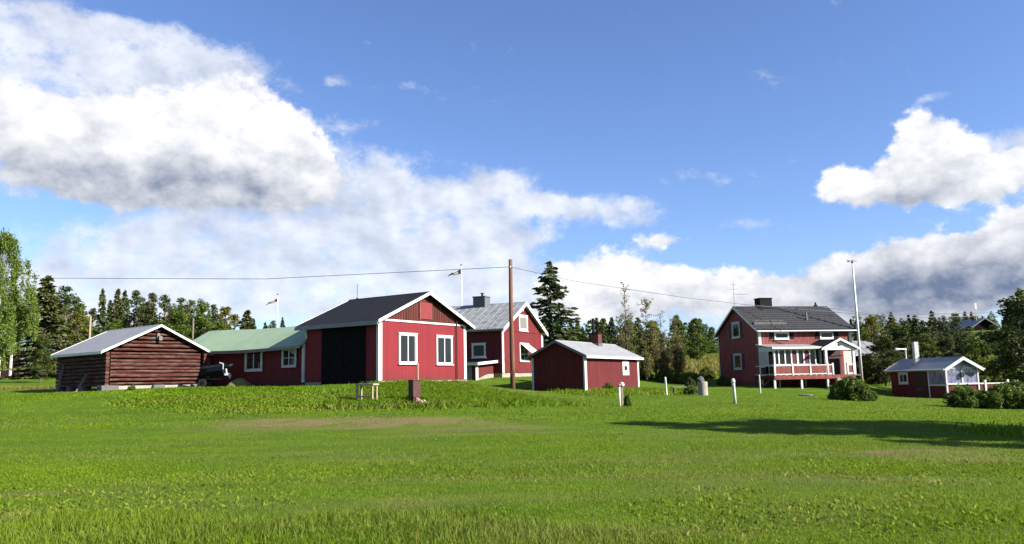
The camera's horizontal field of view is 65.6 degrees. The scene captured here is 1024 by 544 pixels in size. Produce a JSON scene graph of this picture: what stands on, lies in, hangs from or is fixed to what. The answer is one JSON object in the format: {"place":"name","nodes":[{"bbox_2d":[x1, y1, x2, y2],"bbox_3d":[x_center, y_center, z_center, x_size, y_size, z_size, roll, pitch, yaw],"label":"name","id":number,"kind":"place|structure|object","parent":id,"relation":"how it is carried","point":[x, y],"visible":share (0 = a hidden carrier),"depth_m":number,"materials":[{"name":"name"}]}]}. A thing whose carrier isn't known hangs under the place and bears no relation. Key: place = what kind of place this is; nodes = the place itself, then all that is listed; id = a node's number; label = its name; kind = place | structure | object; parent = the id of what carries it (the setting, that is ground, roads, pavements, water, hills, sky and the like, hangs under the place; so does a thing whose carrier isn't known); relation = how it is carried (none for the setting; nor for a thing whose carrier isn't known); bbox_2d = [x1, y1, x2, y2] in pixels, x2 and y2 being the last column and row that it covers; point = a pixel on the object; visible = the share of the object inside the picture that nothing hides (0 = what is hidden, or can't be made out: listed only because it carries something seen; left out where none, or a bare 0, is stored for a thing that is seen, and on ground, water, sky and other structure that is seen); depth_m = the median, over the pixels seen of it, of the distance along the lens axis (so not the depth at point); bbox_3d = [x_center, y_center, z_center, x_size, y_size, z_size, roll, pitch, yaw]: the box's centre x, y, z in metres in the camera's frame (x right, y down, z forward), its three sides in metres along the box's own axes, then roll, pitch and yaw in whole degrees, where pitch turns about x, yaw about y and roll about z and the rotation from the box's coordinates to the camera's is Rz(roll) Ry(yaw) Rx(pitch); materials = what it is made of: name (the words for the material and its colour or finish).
{"place":"outdoors","nodes":[
{"label":"outdoors","id":0,"kind":"place"},
{"bbox_2d":[0,385,96,389],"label":"track grass","id":1,"kind":"structure","parent":0,"point":[27,387],"depth_m":50.39,"materials":[{"name":"plant"}]},
{"bbox_2d":[0,386,189,403],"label":"tall grass","id":2,"kind":"structure","parent":0,"point":[47,396],"depth_m":37.49,"materials":[{"name":"green plant"}]},
{"bbox_2d":[0,328,1023,543],"bbox_3d":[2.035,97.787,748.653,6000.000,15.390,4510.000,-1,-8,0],"label":"ground","id":3,"kind":"structure","parent":0,"point":[425,422],"depth_m":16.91,"materials":[{"name":"green plant"}]},
{"bbox_2d":[0,227,40,370],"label":"weeping birch","id":4,"kind":"object","parent":3,"relation":"on","point":[14,308],"visible":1,"depth_m":62.45,"materials":[{"name":"green plant"}]},
{"bbox_2d":[2,275,76,379],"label":"spruce tree","id":5,"kind":"object","parent":3,"relation":"on","point":[50,301],"visible":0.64,"depth_m":71.75,"materials":[{"name":"green plant"}]},
{"bbox_2d":[0,335,79,376],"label":"white house","id":6,"kind":"structure","parent":3,"relation":"on","point":[9,364],"depth_m":78.05,"materials":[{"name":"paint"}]},
{"bbox_2d":[27,334,56,382],"bbox_3d":[-37.099,6.924,62.791,2.141,3.975,2.188,6,-11,-44],"label":"leafy tree","id":7,"kind":"object","parent":3,"relation":"on","point":[44,344],"visible":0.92,"depth_m":62.59,"materials":[{"name":"green plant"}]},
{"bbox_2d":[50,285,85,358],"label":"pine tree","id":8,"kind":"object","parent":3,"relation":"on","point":[66,301],"visible":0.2,"depth_m":80.28,"materials":[{"name":"green plant"}]},
{"bbox_2d":[56,312,92,350],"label":"leafy tree","id":9,"kind":"object","parent":3,"relation":"on","point":[80,319],"visible":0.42,"depth_m":76.78,"materials":[{"name":"green plant"}]},
{"bbox_2d":[67,302,96,337],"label":"leafy tree","id":10,"kind":"object","parent":3,"relation":"on","point":[85,312],"visible":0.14,"depth_m":95.39,"materials":[{"name":"green plant"}]},
{"bbox_2d":[91,288,109,337],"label":"spruce tree","id":11,"kind":"object","parent":3,"relation":"on","point":[100,318],"visible":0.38,"depth_m":92.22,"materials":[{"name":"green plant"}]},
{"bbox_2d":[101,319,122,332],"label":"leafy tree","id":12,"kind":"object","parent":3,"relation":"on","point":[114,324],"visible":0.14,"depth_m":83.45,"materials":[{"name":"green plant"}]},
{"bbox_2d":[108,289,125,323],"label":"spruce tree","id":13,"kind":"object","parent":3,"relation":"on","point":[116,310],"visible":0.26,"depth_m":96.21,"materials":[{"name":"green plant"}]},
{"bbox_2d":[122,290,132,326],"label":"spruce tree","id":14,"kind":"object","parent":3,"relation":"on","point":[125,304],"visible":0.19,"depth_m":100.48,"materials":[{"name":"green plant"}]},
{"bbox_2d":[50,324,214,391],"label":"log barn","id":15,"kind":"structure","parent":3,"relation":"on","point":[156,356],"depth_m":42.70,"materials":[{"name":"wood"}]},
{"bbox_2d":[120,290,147,327],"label":"pine tree","id":16,"kind":"object","parent":3,"relation":"on","point":[137,300],"visible":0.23,"depth_m":88.14,"materials":[{"name":"green plant"}]},
{"bbox_2d":[133,292,162,326],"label":"pine tree","id":17,"kind":"object","parent":3,"relation":"on","point":[151,310],"visible":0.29,"depth_m":85.90,"materials":[{"name":"green plant"}]},
{"bbox_2d":[156,294,183,334],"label":"pine tree","id":18,"kind":"object","parent":3,"relation":"on","point":[164,306],"visible":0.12,"depth_m":90.35,"materials":[{"name":"green plant"}]},
{"bbox_2d":[162,309,193,340],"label":"leafy tree","id":19,"kind":"object","parent":3,"relation":"on","point":[177,318],"visible":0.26,"depth_m":78.45,"materials":[{"name":"green plant"}]},
{"bbox_2d":[166,297,195,338],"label":"pine tree","id":20,"kind":"object","parent":3,"relation":"on","point":[180,300],"visible":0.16,"depth_m":94.25,"materials":[{"name":"green plant"}]},
{"bbox_2d":[182,299,203,338],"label":"pine tree","id":21,"kind":"object","parent":3,"relation":"on","point":[192,303],"visible":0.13,"depth_m":96.36,"materials":[{"name":"green plant"}]},
{"bbox_2d":[186,298,216,338],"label":"leafy tree","id":22,"kind":"object","parent":3,"relation":"on","point":[202,319],"visible":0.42,"depth_m":91.87,"materials":[{"name":"green plant"}]},
{"bbox_2d":[202,304,219,331],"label":"pine tree","id":23,"kind":"object","parent":3,"relation":"on","point":[214,313],"visible":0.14,"depth_m":95.10,"materials":[{"name":"green plant"}]},
{"bbox_2d":[196,362,232,386],"bbox_3d":[-16.071,5.578,43.087,1.833,1.324,1.240,-1,-8,0],"label":"boat trailer","id":24,"kind":"object","parent":3,"relation":"on","point":[216,370],"visible":0.98,"depth_m":42.86,"materials":[{"name":"metal"}]},
{"bbox_2d":[92,385,342,417],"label":"bank weeds","id":25,"kind":"object","parent":3,"relation":"on","point":[240,399],"visible":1,"depth_m":32.94,"materials":[{"name":"green plant"}]},
{"bbox_2d":[214,306,237,330],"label":"leafy tree","id":26,"kind":"object","parent":3,"relation":"on","point":[226,310],"visible":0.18,"depth_m":90.16,"materials":[{"name":"green plant"}]},
{"bbox_2d":[227,378,253,386],"bbox_3d":[-14.489,5.959,42.293,1.571,0.639,1.549,-8,-11,42],"label":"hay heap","id":27,"kind":"object","parent":3,"relation":"on","point":[239,382],"visible":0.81,"depth_m":41.90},
{"bbox_2d":[236,310,256,329],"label":"spruce tree","id":28,"kind":"object","parent":3,"relation":"on","point":[245,323],"visible":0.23,"depth_m":80.11,"materials":[{"name":"green plant"}]},
{"bbox_2d":[193,326,306,386],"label":"long shed","id":29,"kind":"structure","parent":3,"relation":"on","point":[267,356],"depth_m":43.35,"materials":[{"name":"red wood"}]},
{"bbox_2d":[244,352,262,371],"bbox_3d":[-14.080,4.803,43.258,1.460,1.240,0.050,-6,-9,34],"label":"window","id":30,"kind":"structure","parent":29,"relation":"in","point":[254,360],"depth_m":43.23,"materials":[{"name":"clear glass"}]},
{"bbox_2d":[281,348,296,367],"bbox_3d":[-11.711,4.507,41.682,1.120,1.020,0.050,-6,-9,34],"label":"window","id":31,"kind":"structure","parent":29,"relation":"in","point":[289,356],"depth_m":41.68,"materials":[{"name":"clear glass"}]},
{"bbox_2d":[355,383,378,399],"bbox_3d":[-5.897,5.023,32.233,1.040,0.969,0.340,-7,-9,34],"label":"wooden trestle","id":32,"kind":"object","parent":3,"relation":"on","point":[371,396],"visible":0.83,"depth_m":32.11,"materials":[{"name":"brown wood"}]},
{"bbox_2d":[0,503,747,543],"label":"long grass","id":33,"kind":"structure","parent":3,"relation":"on","point":[465,524],"depth_m":8.53,"materials":[{"name":"green plant"}]},
{"bbox_2d":[294,291,474,384],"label":"red garage","id":34,"kind":"structure","parent":3,"relation":"on","point":[380,338],"depth_m":40.31,"materials":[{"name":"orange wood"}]},
{"bbox_2d":[321,325,365,384],"bbox_3d":[-8.413,4.164,39.464,3.060,3.040,0.074,-6,-9,34],"label":"garage door","id":35,"kind":"structure","parent":34,"relation":"in","point":[343,353],"depth_m":39.40,"materials":[{"name":"black wood"}]},
{"bbox_2d":[398,332,417,364],"bbox_3d":[-5.213,3.857,39.937,0.100,1.595,1.480,-6,-9,34],"label":"window","id":36,"kind":"structure","parent":34,"relation":"in","point":[407,342],"depth_m":39.90,"materials":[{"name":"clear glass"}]},
{"bbox_2d":[436,335,452,364],"bbox_3d":[-3.579,4.171,42.325,0.100,1.595,1.450,-6,-9,34],"label":"window","id":37,"kind":"structure","parent":34,"relation":"in","point":[444,343],"depth_m":42.34,"materials":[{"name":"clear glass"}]},
{"bbox_2d":[408,363,420,402],"bbox_3d":[-3.889,4.508,31.664,0.400,1.750,0.400,5,-10,-40],"label":"water pump box","id":38,"kind":"object","parent":3,"relation":"on","point":[414,389],"visible":0.94,"depth_m":31.53,"materials":[{"name":"brown wood"}]},
{"bbox_2d":[294,378,592,411],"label":"bank weeds","id":39,"kind":"object","parent":3,"relation":"on","point":[455,394],"visible":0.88,"depth_m":32.82,"materials":[{"name":"green plant"}]},
{"bbox_2d":[451,293,548,379],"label":"red cottage house","id":40,"kind":"structure","parent":3,"relation":"on","point":[487,347],"depth_m":59.85,"materials":[{"name":"wood"}]},
{"bbox_2d":[471,343,485,358],"bbox_3d":[-2.468,5.798,58.551,1.260,1.135,0.100,-5,-9,25],"label":"window","id":41,"kind":"structure","parent":40,"relation":"in","point":[478,349],"depth_m":58.57,"materials":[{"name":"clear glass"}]},
{"bbox_2d":[518,314,527,331],"bbox_3d":[0.896,3.969,61.553,0.100,1.295,1.750,-5,-9,25],"label":"window","id":42,"kind":"structure","parent":40,"relation":"in","point":[523,319],"depth_m":61.58,"materials":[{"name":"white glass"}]},
{"bbox_2d":[519,343,528,361],"bbox_3d":[0.966,6.209,61.296,0.100,1.465,1.800,-5,-9,25],"label":"window","id":43,"kind":"structure","parent":40,"relation":"in","point":[522,350],"depth_m":61.10,"materials":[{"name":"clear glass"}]},
{"bbox_2d":[0,477,1021,543],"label":"seed stalks","id":44,"kind":"object","parent":3,"relation":"on","point":[596,519],"visible":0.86,"depth_m":8.59,"materials":[{"name":"plant"}]},
{"bbox_2d":[509,259,514,388],"bbox_3d":[-0.004,3.587,48.934,0.314,8.833,0.388,3,-9,-30],"label":"utility pole","id":45,"kind":"object","parent":3,"relation":"on","point":[512,355],"visible":0.94,"depth_m":48.87,"materials":[{"name":"brown wood"}]},
{"bbox_2d":[79,267,502,278],"bbox_3d":[-22.521,0.067,53.428,45.577,1.321,0.415,-3,-8,10],"label":"power line","id":46,"kind":"object","parent":45,"relation":"attached to","point":[269,278],"visible":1,"depth_m":53.17,"materials":[{"name":"metal"}]},
{"bbox_2d":[0,458,1023,543],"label":"clover","id":47,"kind":"object","parent":3,"relation":"on","point":[49,506],"visible":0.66,"depth_m":9.99,"materials":[{"name":"green plant"}]},
{"bbox_2d":[529,261,587,346],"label":"spruce tree","id":48,"kind":"object","parent":3,"relation":"on","point":[547,320],"visible":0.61,"depth_m":79.73,"materials":[{"name":"green plant"}]},
{"bbox_2d":[525,318,643,390],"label":"red sauna","id":49,"kind":"structure","parent":3,"relation":"on","point":[594,361],"depth_m":50.26,"materials":[{"name":"wood"}]},
{"bbox_2d":[605,317,617,344],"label":"spruce tree","id":50,"kind":"object","parent":3,"relation":"on","point":[612,331],"visible":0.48,"depth_m":119.66,"materials":[{"name":"green plant"}]},
{"bbox_2d":[548,385,697,395],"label":"tall grass","id":51,"kind":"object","parent":3,"relation":"on","point":[641,390],"visible":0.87,"depth_m":45.34,"materials":[{"name":"green plant"}]},
{"bbox_2d":[614,282,641,355],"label":"thin birch","id":52,"kind":"object","parent":3,"relation":"on","point":[626,338],"visible":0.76,"depth_m":67.88,"materials":[{"name":"green plant"}]},
{"bbox_2d":[266,311,1001,354],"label":"wood","id":53,"kind":"object","parent":3,"relation":"on","point":[710,335],"visible":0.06,"depth_m":164.84,"materials":[{"name":"green plant"}]},
{"bbox_2d":[641,341,653,381],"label":"sapling","id":54,"kind":"object","parent":3,"relation":"on","point":[646,362],"visible":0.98,"depth_m":66.46,"materials":[{"name":"green plant"}]},
{"bbox_2d":[637,297,659,370],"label":"thin birch","id":55,"kind":"object","parent":3,"relation":"on","point":[648,335],"visible":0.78,"depth_m":69.65,"materials":[{"name":"green plant"}]},
{"bbox_2d":[649,329,661,373],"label":"sapling","id":56,"kind":"object","parent":3,"relation":"on","point":[656,366],"visible":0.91,"depth_m":69.37,"materials":[{"name":"green plant"}]},
{"bbox_2d":[653,310,671,373],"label":"thin birch","id":57,"kind":"object","parent":3,"relation":"on","point":[661,339],"visible":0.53,"depth_m":70.61,"materials":[{"name":"green plant"}]},
{"bbox_2d":[660,337,672,372],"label":"sapling","id":58,"kind":"object","parent":3,"relation":"on","point":[666,362],"visible":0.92,"depth_m":67.80,"materials":[{"name":"green plant"}]},
{"bbox_2d":[666,369,681,382],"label":"field bush","id":59,"kind":"object","parent":3,"relation":"on","point":[673,376],"visible":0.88,"depth_m":66.61,"materials":[{"name":"green plant"}]},
{"bbox_2d":[665,314,690,358],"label":"leafy tree","id":60,"kind":"object","parent":3,"relation":"on","point":[679,324],"visible":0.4,"depth_m":104.44,"materials":[{"name":"green plant"}]},
{"bbox_2d":[669,316,687,372],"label":"thin birch","id":61,"kind":"object","parent":3,"relation":"on","point":[677,349],"visible":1,"depth_m":69.31,"materials":[{"name":"green plant"}]},
{"bbox_2d":[678,371,696,383],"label":"field bush","id":62,"kind":"object","parent":3,"relation":"on","point":[682,379],"visible":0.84,"depth_m":65.83,"materials":[{"name":"green plant"}]},
{"bbox_2d":[684,318,711,359],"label":"leafy tree","id":63,"kind":"object","parent":3,"relation":"on","point":[700,339],"visible":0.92,"depth_m":107.29,"materials":[{"name":"green plant"}]},
{"bbox_2d":[697,376,707,395],"bbox_3d":[9.964,6.051,41.535,0.557,1.213,0.530,-1,-8,0],"label":"concrete bin","id":64,"kind":"object","parent":3,"relation":"on","point":[702,387],"visible":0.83,"depth_m":41.34,"materials":[{"name":"concrete"}]},
{"bbox_2d":[716,375,730,385],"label":"field bush","id":65,"kind":"object","parent":3,"relation":"on","point":[725,382],"visible":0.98,"depth_m":65.18,"materials":[{"name":"green plant"}]},
{"bbox_2d":[713,284,860,388],"bbox_3d":[22.580,5.292,65.048,9.606,9.440,10.805,0,-8,-12],"label":"red farmhouse","id":66,"kind":"object","parent":3,"relation":"on","point":[774,346],"visible":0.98,"depth_m":63.30,"materials":[{"name":"red painted wood"},{"name":"white painted wood"},{"name":"dark roof tile"}]},
{"bbox_2d":[731,321,739,338],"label":"window","id":67,"kind":"structure","parent":66,"relation":"in","point":[735,326],"depth_m":66.01,"materials":[{"name":"clear glass"}]},
{"bbox_2d":[733,353,742,369],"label":"window","id":68,"kind":"structure","parent":66,"relation":"in","point":[737,359],"depth_m":65.68,"materials":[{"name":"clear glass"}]},
{"bbox_2d":[774,332,789,339],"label":"window","id":69,"kind":"structure","parent":66,"relation":"in","point":[777,335],"depth_m":62.79,"materials":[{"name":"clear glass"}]},
{"bbox_2d":[828,350,841,374],"bbox_3d":[25.811,7.167,63.459,1.050,2.040,0.048,0,-8,-12],"label":"front door","id":70,"kind":"structure","parent":66,"relation":"in","point":[834,356],"depth_m":63.44,"materials":[{"name":"brown wood"}]},
{"bbox_2d":[640,338,1012,381],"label":"field grass","id":71,"kind":"structure","parent":3,"relation":"on","point":[695,365],"depth_m":87.09,"materials":[{"name":"plant"}]},
{"bbox_2d":[830,375,871,400],"bbox_3d":[17.753,6.133,41.622,2.205,1.451,2.158,-2,-8,3],"label":"bush","id":72,"kind":"object","parent":3,"relation":"on","point":[854,389],"visible":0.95,"depth_m":41.10,"materials":[{"name":"green plant"}]},
{"bbox_2d":[847,260,862,381],"bbox_3d":[27.789,4.213,63.942,0.750,10.458,0.228,-1,-8,0],"label":"flagpole","id":73,"kind":"object","parent":3,"relation":"on","point":[858,343],"visible":0.94,"depth_m":63.84,"materials":[{"name":"grey metal"}]},
{"bbox_2d":[852,341,878,363],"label":"grey roof shed","id":74,"kind":"structure","parent":3,"relation":"on","point":[863,345],"depth_m":82.48,"materials":[{"name":"metal"}]},
{"bbox_2d":[860,316,884,347],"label":"leafy tree","id":75,"kind":"object","parent":3,"relation":"on","point":[871,321],"visible":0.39,"depth_m":85.67,"materials":[{"name":"green plant"}]},
{"bbox_2d":[856,356,890,383],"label":"bush","id":76,"kind":"object","parent":3,"relation":"on","point":[871,379],"visible":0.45,"depth_m":70.78,"materials":[{"name":"green plant"}]},
{"bbox_2d":[862,334,909,385],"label":"leafy tree","id":77,"kind":"object","parent":3,"relation":"on","point":[883,340],"visible":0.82,"depth_m":68.33,"materials":[{"name":"green plant"}]},
{"bbox_2d":[886,325,926,360],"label":"leafy tree","id":78,"kind":"object","parent":3,"relation":"on","point":[899,332],"visible":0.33,"depth_m":77.83,"materials":[{"name":"green plant"}]},
{"bbox_2d":[896,337,923,361],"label":"leafy tree","id":79,"kind":"object","parent":3,"relation":"on","point":[905,342],"visible":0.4,"depth_m":75.40,"materials":[{"name":"green plant"}]},
{"bbox_2d":[908,315,921,344],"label":"spruce tree","id":80,"kind":"object","parent":3,"relation":"on","point":[914,323],"visible":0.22,"depth_m":94.75,"materials":[{"name":"green plant"}]},
{"bbox_2d":[909,322,940,357],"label":"pine tree","id":81,"kind":"object","parent":3,"relation":"on","point":[927,329],"visible":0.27,"depth_m":80.59,"materials":[{"name":"green plant"}]},
{"bbox_2d":[918,333,941,357],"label":"leafy tree","id":82,"kind":"object","parent":3,"relation":"on","point":[928,345],"visible":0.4,"depth_m":77.40,"materials":[{"name":"green plant"}]},
{"bbox_2d":[926,311,939,335],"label":"spruce tree","id":83,"kind":"object","parent":3,"relation":"on","point":[932,320],"visible":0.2,"depth_m":97.77,"materials":[{"name":"green plant"}]},
{"bbox_2d":[930,321,956,356],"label":"pine tree","id":84,"kind":"object","parent":3,"relation":"on","point":[942,326],"visible":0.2,"depth_m":84.60,"materials":[{"name":"green plant"}]},
{"bbox_2d":[883,342,1008,398],"bbox_3d":[31.852,7.351,58.645,4.875,4.500,7.800,-1,-8,-4],"label":"garden cabin","id":85,"kind":"object","parent":3,"relation":"on","point":[918,377],"visible":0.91,"depth_m":56.77,"materials":[{"name":"wood"}]},
{"bbox_2d":[897,372,908,383],"bbox_3d":[29.628,8.053,60.171,0.100,0.925,1.360,-1,-8,-4],"label":"window","id":86,"kind":"structure","parent":85,"relation":"in","point":[902,376],"depth_m":60.15,"materials":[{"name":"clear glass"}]},
{"bbox_2d":[914,371,928,397],"bbox_3d":[29.835,8.217,57.847,0.029,2.050,1.500,-1,-8,-4],"label":"door","id":87,"kind":"structure","parent":85,"relation":"in","point":[920,376],"depth_m":57.82,"materials":[{"name":"brown wood"}]},
{"bbox_2d":[931,337,961,357],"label":"leafy tree","id":88,"kind":"object","parent":3,"relation":"on","point":[947,345],"visible":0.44,"depth_m":75.59,"materials":[{"name":"green plant"}]},
{"bbox_2d":[948,314,968,335],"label":"pine tree","id":89,"kind":"object","parent":3,"relation":"on","point":[957,328],"visible":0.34,"depth_m":99.72,"materials":[{"name":"green plant"}]},
{"bbox_2d":[951,339,973,356],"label":"leafy tree","id":90,"kind":"object","parent":3,"relation":"on","point":[966,341],"visible":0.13,"depth_m":73.45,"materials":[{"name":"green plant"}]},
{"bbox_2d":[954,392,978,407],"bbox_3d":[21.707,6.153,37.929,1.110,0.843,1.077,6,-10,-41],"label":"bush","id":91,"kind":"object","parent":3,"relation":"on","point":[967,402],"visible":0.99,"depth_m":37.65,"materials":[{"name":"green plant"}]},
{"bbox_2d":[943,383,992,407],"bbox_3d":[22.273,6.056,38.613,2.167,1.293,2.233,3,-9,-31],"label":"bush","id":92,"kind":"object","parent":3,"relation":"on","point":[980,396],"visible":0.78,"depth_m":38.42,"materials":[{"name":"green plant"}]},
{"bbox_2d":[949,303,999,330],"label":"hillside house","id":93,"kind":"structure","parent":3,"relation":"on","point":[977,323],"depth_m":123.91,"materials":[{"name":"metal"}]},
{"bbox_2d":[959,334,994,384],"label":"leafy tree","id":94,"kind":"object","parent":3,"relation":"on","point":[976,357],"visible":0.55,"depth_m":67.89,"materials":[{"name":"green plant"}]},
{"bbox_2d":[938,420,1023,436],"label":"shade weeds","id":95,"kind":"object","parent":3,"relation":"on","point":[1008,429],"visible":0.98,"depth_m":21.16,"materials":[{"name":"green plant"}]},
{"bbox_2d":[978,345,1000,382],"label":"leafy tree","id":96,"kind":"object","parent":3,"relation":"on","point":[983,355],"visible":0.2,"depth_m":69.06,"materials":[{"name":"green plant"}]},
{"bbox_2d":[981,390,1009,408],"bbox_3d":[22.987,6.102,37.798,1.223,0.967,1.250,6,-11,-44],"label":"bush","id":97,"kind":"object","parent":3,"relation":"on","point":[999,399],"visible":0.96,"depth_m":37.47,"materials":[{"name":"green plant"}]},
{"bbox_2d":[974,295,1023,381],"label":"leafy tree","id":98,"kind":"object","parent":3,"relation":"on","point":[1013,310],"visible":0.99,"depth_m":57.74,"materials":[{"name":"green plant"}]},
{"bbox_2d":[985,382,1023,408],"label":"bush","id":99,"kind":"object","parent":3,"relation":"on","point":[1007,391],"visible":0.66,"depth_m":37.76,"materials":[{"name":"green plant"}]},
{"bbox_2d":[0,471,1023,543],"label":"grass","id":100,"kind":"structure","parent":0,"point":[926,541],"depth_m":9.89,"materials":[{"name":"green plant"}]},
{"bbox_2d":[0,377,1023,430],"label":"grass","id":101,"kind":"structure","parent":0,"point":[1003,417],"depth_m":29.65,"materials":[{"name":"green plant"}]},
{"bbox_2d":[0,0,1023,346],"label":"sky","id":102,"kind":"structure","parent":0,"point":[689,149],"materials":[{"name":"blue"}]},
{"bbox_2d":[744,304,972,314],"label":"power line","id":103,"kind":"object","parent":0,"point":[862,314],"visible":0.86,"depth_m":65.99,"materials":[{"name":"metal"}]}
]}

